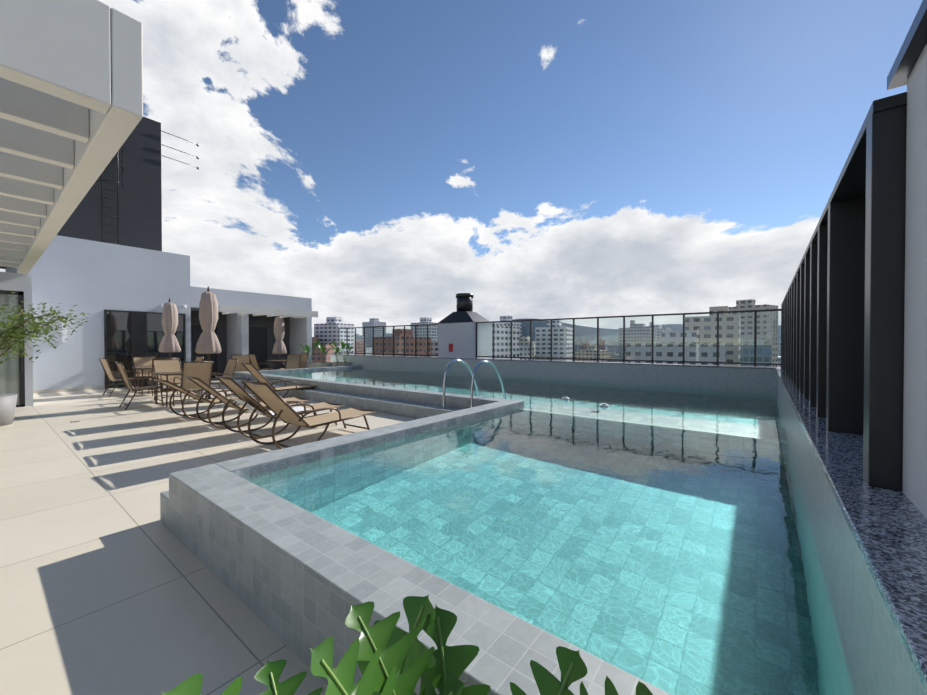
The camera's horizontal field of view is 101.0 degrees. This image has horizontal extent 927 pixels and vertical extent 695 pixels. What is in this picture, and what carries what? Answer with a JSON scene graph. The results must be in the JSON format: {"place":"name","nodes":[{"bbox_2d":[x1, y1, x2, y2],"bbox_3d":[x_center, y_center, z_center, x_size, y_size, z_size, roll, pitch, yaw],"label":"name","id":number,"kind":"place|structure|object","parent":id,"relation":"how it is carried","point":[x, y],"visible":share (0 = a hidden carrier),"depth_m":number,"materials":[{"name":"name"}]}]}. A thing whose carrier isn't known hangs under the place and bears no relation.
{"place":"outdoors","nodes":[
{"label":"outdoors","id":0,"kind":"place"},
{"bbox_2d":[0,378,416,694],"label":"deck floor","id":1,"kind":"structure","parent":0,"point":[111,583],"depth_m":2.48,"materials":[{"name":"tile"}]},
{"bbox_2d":[0,290,24,406],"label":"door frame","id":2,"kind":"object","parent":1,"relation":"on","point":[20,294],"visible":0.62,"depth_m":8.43,"materials":[{"name":"black metal"}]},
{"bbox_2d":[0,294,18,403],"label":"door glass","id":3,"kind":"object","parent":2,"relation":"on","point":[7,352],"depth_m":8.32,"materials":[{"name":"black glass"}]},
{"bbox_2d":[0,272,32,406],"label":"door frame","id":4,"kind":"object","parent":1,"relation":"on","point":[15,282],"depth_m":8.49,"materials":[{"name":"paint"}]},
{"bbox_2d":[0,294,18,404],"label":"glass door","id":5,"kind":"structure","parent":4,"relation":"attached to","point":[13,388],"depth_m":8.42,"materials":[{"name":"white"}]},
{"bbox_2d":[0,292,90,425],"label":"potted tree","id":6,"kind":"object","parent":1,"relation":"on","point":[7,406],"visible":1,"depth_m":6.59,"materials":[{"name":"green plant"}]},
{"bbox_2d":[99,358,140,396],"bbox_3d":[-9.350,0.789,10.405,0.566,1.019,0.726,0,1,33],"label":"chair","id":7,"kind":"object","parent":1,"relation":"on","point":[106,367],"visible":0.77,"depth_m":10.27,"materials":[{"name":"brown fabric"}]},
{"bbox_2d":[115,361,163,409],"bbox_3d":[-7.117,0.808,8.398,0.566,1.019,0.726,0,1,38],"label":"chair","id":8,"kind":"object","parent":1,"relation":"on","point":[123,376],"visible":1,"depth_m":8.34,"materials":[{"name":"brown fabric"}]},
{"bbox_2d":[133,356,162,388],"bbox_3d":[-9.484,0.778,11.489,0.726,1.019,0.566,0,1,38],"label":"chair","id":9,"kind":"object","parent":1,"relation":"on","point":[138,361],"visible":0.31,"depth_m":11.59,"materials":[{"name":"brown fabric"}]},
{"bbox_2d":[132,366,176,394],"bbox_3d":[-8.878,0.921,11.015,0.882,0.732,0.882,0,1,38],"label":"dining table","id":10,"kind":"object","parent":1,"relation":"on","point":[144,367],"visible":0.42,"depth_m":10.68,"materials":[{"name":"brown"}]},
{"bbox_2d":[5,235,311,389],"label":"building walls","id":11,"kind":"structure","parent":1,"relation":"on","point":[95,279],"depth_m":11.81,"materials":[{"name":"paint"}]},
{"bbox_2d":[62,319,66,342],"bbox_3d":[-11.638,-0.520,11.139,0.083,0.750,0.090,0,1,38],"label":"wall sconce","id":12,"kind":"object","parent":11,"relation":"attached to","point":[64,334],"depth_m":11.12,"materials":[{"name":"white"}]},
{"bbox_2d":[33,386,104,393],"bbox_3d":[-11.645,1.240,11.200,0.018,0.090,1.670,0,1,38],"label":"facade skirting","id":13,"kind":"object","parent":11,"relation":"attached to","point":[67,389],"visible":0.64,"depth_m":11.22,"materials":[{"name":"beige stone"}]},
{"bbox_2d":[0,117,161,268],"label":"dark tower","id":14,"kind":"structure","parent":11,"relation":"on","point":[140,203],"depth_m":13.49,"materials":[{"name":"paint"}]},
{"bbox_2d":[161,131,198,169],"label":"tower rods","id":15,"kind":"object","parent":14,"relation":"attached to","point":[181,151],"visible":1,"depth_m":14.62,"materials":[{"name":"grey metal"}]},
{"bbox_2d":[96,146,123,244],"bbox_3d":[-11.764,-5.946,12.768,0.812,5.370,0.684,0,1,38],"label":"ladder","id":16,"kind":"object","parent":11,"relation":"on","point":[102,180],"visible":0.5,"depth_m":12.90,"materials":[{"name":"black metal"}]},
{"bbox_2d":[104,310,185,388],"bbox_3d":[-10.463,0.045,12.663,0.038,2.450,2.110,0,1,38],"label":"door frame","id":17,"kind":"object","parent":11,"relation":"attached to","point":[139,330],"visible":0.73,"depth_m":12.47,"materials":[{"name":"black metal"}]},
{"bbox_2d":[106,311,183,386],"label":"glass door panes","id":18,"kind":"object","parent":17,"relation":"in","point":[119,340],"visible":0.5,"depth_m":12.28,"materials":[{"name":"black glass"}]},
{"bbox_2d":[191,311,289,375],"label":"dark recess wall","id":19,"kind":"structure","parent":11,"relation":"attached to","point":[264,321],"depth_m":16.84,"materials":[{"name":"black paint"}]},
{"bbox_2d":[193,325,266,377],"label":"recess doors","id":20,"kind":"structure","parent":19,"relation":"in","point":[258,342],"depth_m":16.72,"materials":[{"name":"black glass"}]},
{"bbox_2d":[218,304,317,317],"bbox_3d":[-7.742,-1.351,14.804,1.678,0.240,3.600,0,1,38],"label":"terrace pergola","id":21,"kind":"object","parent":11,"relation":"attached to","point":[247,310],"visible":0.96,"depth_m":14.24,"materials":[{"name":"white paint"}]},
{"bbox_2d":[148,358,178,395],"bbox_3d":[-8.275,0.788,10.535,0.726,1.019,0.566,1,1,43],"label":"chair","id":22,"kind":"object","parent":1,"relation":"on","point":[152,372],"visible":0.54,"depth_m":10.29,"materials":[{"name":"brown"}]},
{"bbox_2d":[158,298,180,390],"bbox_3d":[-8.795,-0.098,11.443,0.546,2.760,0.526,0,1,18],"label":"parasol","id":23,"kind":"object","parent":1,"relation":"on","point":[169,343],"visible":0.96,"depth_m":11.32,"materials":[{"name":"brown fabric"}]},
{"bbox_2d":[153,358,189,401],"bbox_3d":[-7.248,0.798,9.479,0.726,1.019,0.566,0,1,38],"label":"chair","id":24,"kind":"object","parent":1,"relation":"on","point":[163,365],"visible":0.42,"depth_m":9.62,"materials":[{"name":"brown fabric"}]},
{"bbox_2d":[153,371,206,406],"bbox_3d":[-6.642,0.941,9.005,0.882,0.732,0.882,0,1,38],"label":"dining table","id":25,"kind":"object","parent":1,"relation":"on","point":[168,373],"visible":0.52,"depth_m":8.64,"materials":[{"name":"brown"}]},
{"bbox_2d":[181,356,203,369],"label":"chair","id":26,"kind":"object","parent":1,"relation":"on","point":[199,358],"visible":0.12,"depth_m":11.84,"materials":[{"name":"brown fabric"}]},
{"bbox_2d":[173,361,212,405],"bbox_3d":[-6.036,0.807,8.528,0.726,1.019,0.566,0,1,38],"label":"chair","id":27,"kind":"object","parent":1,"relation":"on","point":[202,371],"visible":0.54,"depth_m":8.36,"materials":[{"name":"brown fabric"}]},
{"bbox_2d":[191,389,204,394],"bbox_3d":[-7.289,1.141,10.532,0.400,0.300,0.390,0,1,38],"label":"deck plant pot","id":28,"kind":"object","parent":1,"relation":"on","point":[203,391],"visible":0.11,"depth_m":10.39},
{"bbox_2d":[195,286,221,401],"bbox_3d":[-6.181,-0.086,9.264,0.546,2.780,0.524,0,1,17],"label":"parasol","id":29,"kind":"object","parent":1,"relation":"on","point":[208,343],"visible":0.85,"depth_m":9.14,"materials":[{"name":"brown fabric"}]},
{"bbox_2d":[154,379,269,419],"bbox_3d":[-4.794,0.944,7.529,0.665,0.765,1.923,0,1,35],"label":"sun lounger","id":30,"kind":"object","parent":1,"relation":"on","point":[175,387],"visible":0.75,"depth_m":7.12,"materials":[{"name":"brown"}]},
{"bbox_2d":[198,358,237,396],"bbox_3d":[-6.167,0.797,9.610,0.566,1.019,0.726,0,1,38],"label":"chair","id":31,"kind":"object","parent":1,"relation":"on","point":[230,368],"visible":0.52,"depth_m":9.76,"materials":[{"name":"brown fabric"}]},
{"bbox_2d":[231,355,249,373],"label":"chair","id":32,"kind":"object","parent":1,"relation":"on","point":[240,367],"visible":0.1,"depth_m":13.41,"materials":[{"name":"brown fabric"}]},
{"bbox_2d":[186,376,309,428],"bbox_3d":[-3.760,0.897,6.820,0.665,0.872,1.841,0,1,41],"label":"sun lounger","id":33,"kind":"object","parent":1,"relation":"on","point":[210,390],"visible":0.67,"depth_m":6.43,"materials":[{"name":"brown"}]},
{"bbox_2d":[248,354,272,369],"bbox_3d":[-7.749,0.748,14.639,0.566,1.019,0.726,0,1,38],"label":"chair","id":34,"kind":"object","parent":1,"relation":"on","point":[253,360],"visible":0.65,"depth_m":14.46,"materials":[{"name":"brown fabric"}]},
{"bbox_2d":[265,360,285,369],"bbox_3d":[-7.364,0.880,15.292,0.782,0.732,0.782,0,1,38],"label":"dining table","id":35,"kind":"object","parent":1,"relation":"on","point":[275,361],"visible":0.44,"depth_m":15.15,"materials":[{"name":"brown"}]},
{"bbox_2d":[241,363,316,401],"bbox_3d":[-4.474,0.829,9.535,0.665,0.956,1.755,1,1,42],"label":"sun lounger","id":36,"kind":"object","parent":1,"relation":"on","point":[255,372],"visible":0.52,"depth_m":9.19,"materials":[{"name":"brown fabric"}]},
{"bbox_2d":[272,316,286,367],"bbox_3d":[-7.359,-0.060,15.283,0.522,2.610,0.547,0,1,-28],"label":"parasol","id":37,"kind":"object","parent":1,"relation":"on","point":[279,347],"visible":0.9,"depth_m":15.15,"materials":[{"name":"brown fabric"}]},
{"bbox_2d":[215,376,343,438],"bbox_3d":[-2.895,0.877,6.188,0.698,0.926,1.810,0,1,38],"label":"sun lounger","id":38,"kind":"object","parent":1,"relation":"on","point":[237,390],"visible":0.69,"depth_m":5.78,"materials":[{"name":"brown"}]},
{"bbox_2d":[229,397,309,414],"bbox_3d":[-3.030,0.898,6.075,0.440,0.326,1.150,0,1,38],"label":"towel on lounger","id":39,"kind":"object","parent":38,"relation":"on","point":[251,408],"visible":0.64,"depth_m":5.83,"materials":[{"name":"white fabric"}]},
{"bbox_2d":[279,354,300,368],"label":"chair","id":40,"kind":"object","parent":1,"relation":"on","point":[292,361],"visible":0.62,"depth_m":14.73,"materials":[{"name":"brown fabric"}]},
{"bbox_2d":[299,353,308,367],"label":"chair","id":41,"kind":"object","parent":1,"relation":"on","point":[304,358],"visible":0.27,"depth_m":16.03,"materials":[{"name":"brown fabric"}]},
{"bbox_2d":[241,380,376,448],"bbox_3d":[-2.136,0.883,5.532,0.665,0.926,1.788,0,1,35],"label":"sun lounger","id":42,"kind":"object","parent":1,"relation":"on","point":[270,398],"visible":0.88,"depth_m":5.19,"materials":[{"name":"brown"}]},
{"bbox_2d":[304,363,316,367],"bbox_3d":[-6.770,0.954,16.860,0.440,0.552,0.440,0,1,38],"label":"rail planter","id":43,"kind":"object","parent":1,"relation":"on","point":[311,365],"visible":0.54,"depth_m":16.68,"materials":[{"name":"beige concrete"}]},
{"bbox_2d":[300,339,319,362],"bbox_3d":[-6.731,0.145,16.880,0.938,1.072,0.724,0,1,-5],"label":"rail plant","id":44,"kind":"object","parent":43,"relation":"on","point":[314,345],"visible":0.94,"depth_m":16.70,"materials":[{"name":"green plant"}]},
{"bbox_2d":[317,362,330,366],"bbox_3d":[-6.338,0.948,17.411,0.440,0.552,0.440,0,1,38],"label":"rail planter","id":45,"kind":"object","parent":1,"relation":"on","point":[323,364],"visible":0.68,"depth_m":17.25,"materials":[{"name":"beige concrete"}]},
{"bbox_2d":[316,341,334,361],"bbox_3d":[-6.386,0.194,17.384,0.813,0.965,0.846,0,1,0],"label":"rail plant","id":46,"kind":"object","parent":45,"relation":"on","point":[321,347],"visible":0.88,"depth_m":17.42,"materials":[{"name":"green plant"}]},
{"bbox_2d":[331,362,339,366],"bbox_3d":[-5.785,0.947,17.549,0.440,0.552,0.440,0,1,38],"label":"rail planter","id":47,"kind":"object","parent":1,"relation":"on","point":[334,364],"visible":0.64,"depth_m":17.32,"materials":[{"name":"beige concrete"}]},
{"bbox_2d":[329,341,346,361],"bbox_3d":[-5.751,0.189,17.494,0.840,0.972,0.738,0,1,-20],"label":"rail plant","id":48,"kind":"object","parent":47,"relation":"on","point":[336,352],"visible":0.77,"depth_m":17.52,"materials":[{"name":"green plant"}]},
{"bbox_2d":[338,362,351,365],"bbox_3d":[-5.313,0.950,17.179,0.440,0.552,0.440,0,1,38],"label":"rail planter","id":49,"kind":"object","parent":1,"relation":"on","point":[345,364],"visible":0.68,"depth_m":17.05,"materials":[{"name":"beige concrete"}]},
{"bbox_2d":[333,342,352,362],"bbox_3d":[-5.378,0.202,17.175,0.836,0.953,1.092,0,1,3],"label":"rail plant","id":50,"kind":"object","parent":49,"relation":"on","point":[348,346],"visible":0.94,"depth_m":17.11,"materials":[{"name":"green plant"}]},
{"bbox_2d":[902,43,926,517],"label":"white wall","id":51,"kind":"structure","parent":1,"relation":"on","point":[914,488],"depth_m":1.22,"materials":[{"name":"paint"}]},
{"bbox_2d":[887,0,926,89],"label":"roof overhang","id":52,"kind":"object","parent":51,"relation":"on","point":[911,48],"depth_m":1.19,"materials":[{"name":"grey"}]},
{"bbox_2d":[160,365,670,694],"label":"pool walls","id":53,"kind":"structure","parent":0,"point":[297,580],"depth_m":1.82,"materials":[{"name":"grey tile"}]},
{"bbox_2d":[232,366,523,478],"bbox_3d":[-2.539,1.502,8.489,16.808,1.218,4.441,1,1,62],"label":"pool coping","id":54,"kind":"object","parent":53,"relation":"attached to","point":[246,473],"visible":0.15,"depth_m":3.91,"materials":[{"name":"grey tile"}]},
{"bbox_2d":[442,359,505,408],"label":"pool handrails","id":55,"kind":"object","parent":53,"relation":"on","point":[473,379],"visible":0.83,"depth_m":6.90,"materials":[{"name":"silver metal"}]},
{"bbox_2d":[312,329,605,356],"bbox_3d":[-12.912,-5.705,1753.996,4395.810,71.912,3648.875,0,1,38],"label":"city buildings","id":56,"kind":"structure","parent":0,"point":[401,341],"depth_m":185.67,"materials":[{"name":"brick"}]},
{"bbox_2d":[0,0,922,336],"label":"sky","id":57,"kind":"structure","parent":0,"point":[389,161],"materials":[{"name":"blue"}]},
{"bbox_2d":[438,322,490,358],"bbox_3d":[0.041,0.181,14.177,1.640,2.150,1.100,0,1,38],"label":"chimney shaft","id":58,"kind":"object","parent":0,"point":[461,337],"visible":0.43,"depth_m":13.70,"materials":[{"name":"white paint"}]},
{"bbox_2d":[449,344,452,351],"bbox_3d":[-0.457,0.009,13.864,0.200,0.300,0.005,0,1,38],"label":"red sign","id":59,"kind":"object","parent":58,"relation":"attached to","point":[450,347],"visible":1,"depth_m":13.86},
{"bbox_2d":[437,293,488,323],"bbox_3d":[0.041,-1.434,14.161,1.700,1.080,1.160,0,1,38],"label":"chimney cap","id":60,"kind":"object","parent":58,"relation":"on","point":[464,313],"visible":0.98,"depth_m":13.88,"materials":[{"name":"black metal"}]},
{"bbox_2d":[354,320,655,362],"bbox_3d":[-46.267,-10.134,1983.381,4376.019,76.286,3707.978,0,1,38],"label":"city buildings","id":61,"kind":"structure","parent":0,"point":[629,338],"depth_m":365.75,"materials":[{"name":"white concrete"}]},
{"bbox_2d":[245,368,853,694],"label":"pool water","id":62,"kind":"structure","parent":0,"point":[661,537],"depth_m":2.31,"materials":[{"name":"teal liquid"}]},
{"bbox_2d":[562,397,608,406],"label":"fixtures","id":63,"kind":"object","parent":62,"relation":"on","point":[601,405],"visible":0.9,"depth_m":6.43,"materials":[{"name":"white"}]},
{"bbox_2d":[359,319,780,346],"bbox_3d":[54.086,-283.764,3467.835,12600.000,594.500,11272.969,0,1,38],"label":"distant hills","id":64,"kind":"structure","parent":0,"point":[593,331],"depth_m":7663.35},
{"bbox_2d":[331,355,926,694],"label":"pool parapet","id":65,"kind":"structure","parent":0,"point":[878,659],"depth_m":1.84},
{"bbox_2d":[330,354,926,693],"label":"granite ledge","id":66,"kind":"object","parent":65,"relation":"on","point":[888,528],"visible":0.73,"depth_m":1.10,"materials":[{"name":"grey stone"}]},
{"bbox_2d":[338,309,781,366],"bbox_3d":[0.549,-0.250,13.265,16.680,1.270,0.050,0,1,38],"label":"rail frame","id":67,"kind":"object","parent":66,"relation":"on","point":[652,360],"visible":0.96,"depth_m":10.72,"materials":[{"name":"black metal"}]},
{"bbox_2d":[339,311,781,362],"bbox_3d":[0.549,-0.275,13.265,16.640,1.140,0.010,0,1,38],"label":"rail glass","id":68,"kind":"object","parent":67,"relation":"on","point":[595,339],"visible":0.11,"depth_m":10.45,"materials":[{"name":"clear glass"}]},
{"bbox_2d":[781,92,906,490],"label":"screen fins","id":69,"kind":"object","parent":66,"relation":"on","point":[842,332],"visible":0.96,"depth_m":1.82,"materials":[{"name":"black metal"}]},
{"bbox_2d":[575,338,771,366],"bbox_3d":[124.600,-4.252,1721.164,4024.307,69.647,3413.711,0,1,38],"label":"city buildings","id":70,"kind":"structure","parent":0,"point":[761,341],"depth_m":153.28,"materials":[{"name":"blue concrete"}]},
{"label":"city ground","id":71,"kind":"structure","parent":0,"visible":0},
{"bbox_2d":[312,341,363,362],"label":"city buildings","id":72,"kind":"structure","parent":71,"relation":"on","point":[316,357],"depth_m":236.58,"materials":[{"name":"beige concrete"}]},
{"bbox_2d":[314,316,661,360],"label":"city buildings","id":73,"kind":"structure","parent":71,"relation":"on","point":[327,333],"depth_m":276.09,"materials":[{"name":"white concrete"}]},
{"bbox_2d":[432,319,618,358],"bbox_3d":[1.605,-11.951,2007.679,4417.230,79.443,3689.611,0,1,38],"label":"city buildings","id":74,"kind":"structure","parent":71,"relation":"on","point":[501,340],"depth_m":191.18,"materials":[{"name":"white concrete"}]},
{"bbox_2d":[519,299,777,366],"bbox_3d":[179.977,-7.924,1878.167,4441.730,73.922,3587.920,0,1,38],"label":"city buildings","id":75,"kind":"structure","parent":71,"relation":"on","point":[748,304],"depth_m":206.19,"materials":[{"name":"white concrete"}]},
{"bbox_2d":[519,322,780,366],"bbox_3d":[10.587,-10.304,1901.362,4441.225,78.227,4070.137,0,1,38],"label":"city buildings","id":76,"kind":"structure","parent":71,"relation":"on","point":[689,343],"depth_m":117.79,"materials":[{"name":"white concrete"}]},
{"bbox_3d":[0.138,1.277,0.599,1.050,0.222,0.460,0,1,38],"label":"planter","id":77,"kind":"object","parent":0,"visible":0},
{"bbox_2d":[161,594,467,694],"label":"philodendron plant","id":78,"kind":"object","parent":77,"relation":"on","point":[418,609],"visible":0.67,"depth_m":0.89,"materials":[{"name":"green plant"}]},
{"bbox_2d":[309,601,652,694],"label":"philodendron plant","id":79,"kind":"object","parent":77,"relation":"on","point":[381,675],"visible":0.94,"depth_m":0.79,"materials":[{"name":"green plant"}]},
{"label":"pergola columns","id":80,"kind":"object","parent":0,"visible":0},
{"bbox_2d":[0,0,142,273],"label":"pergola beams","id":81,"kind":"structure","parent":80,"relation":"on","point":[71,94],"depth_m":2.67,"materials":[{"name":"white paint"}]}
]}

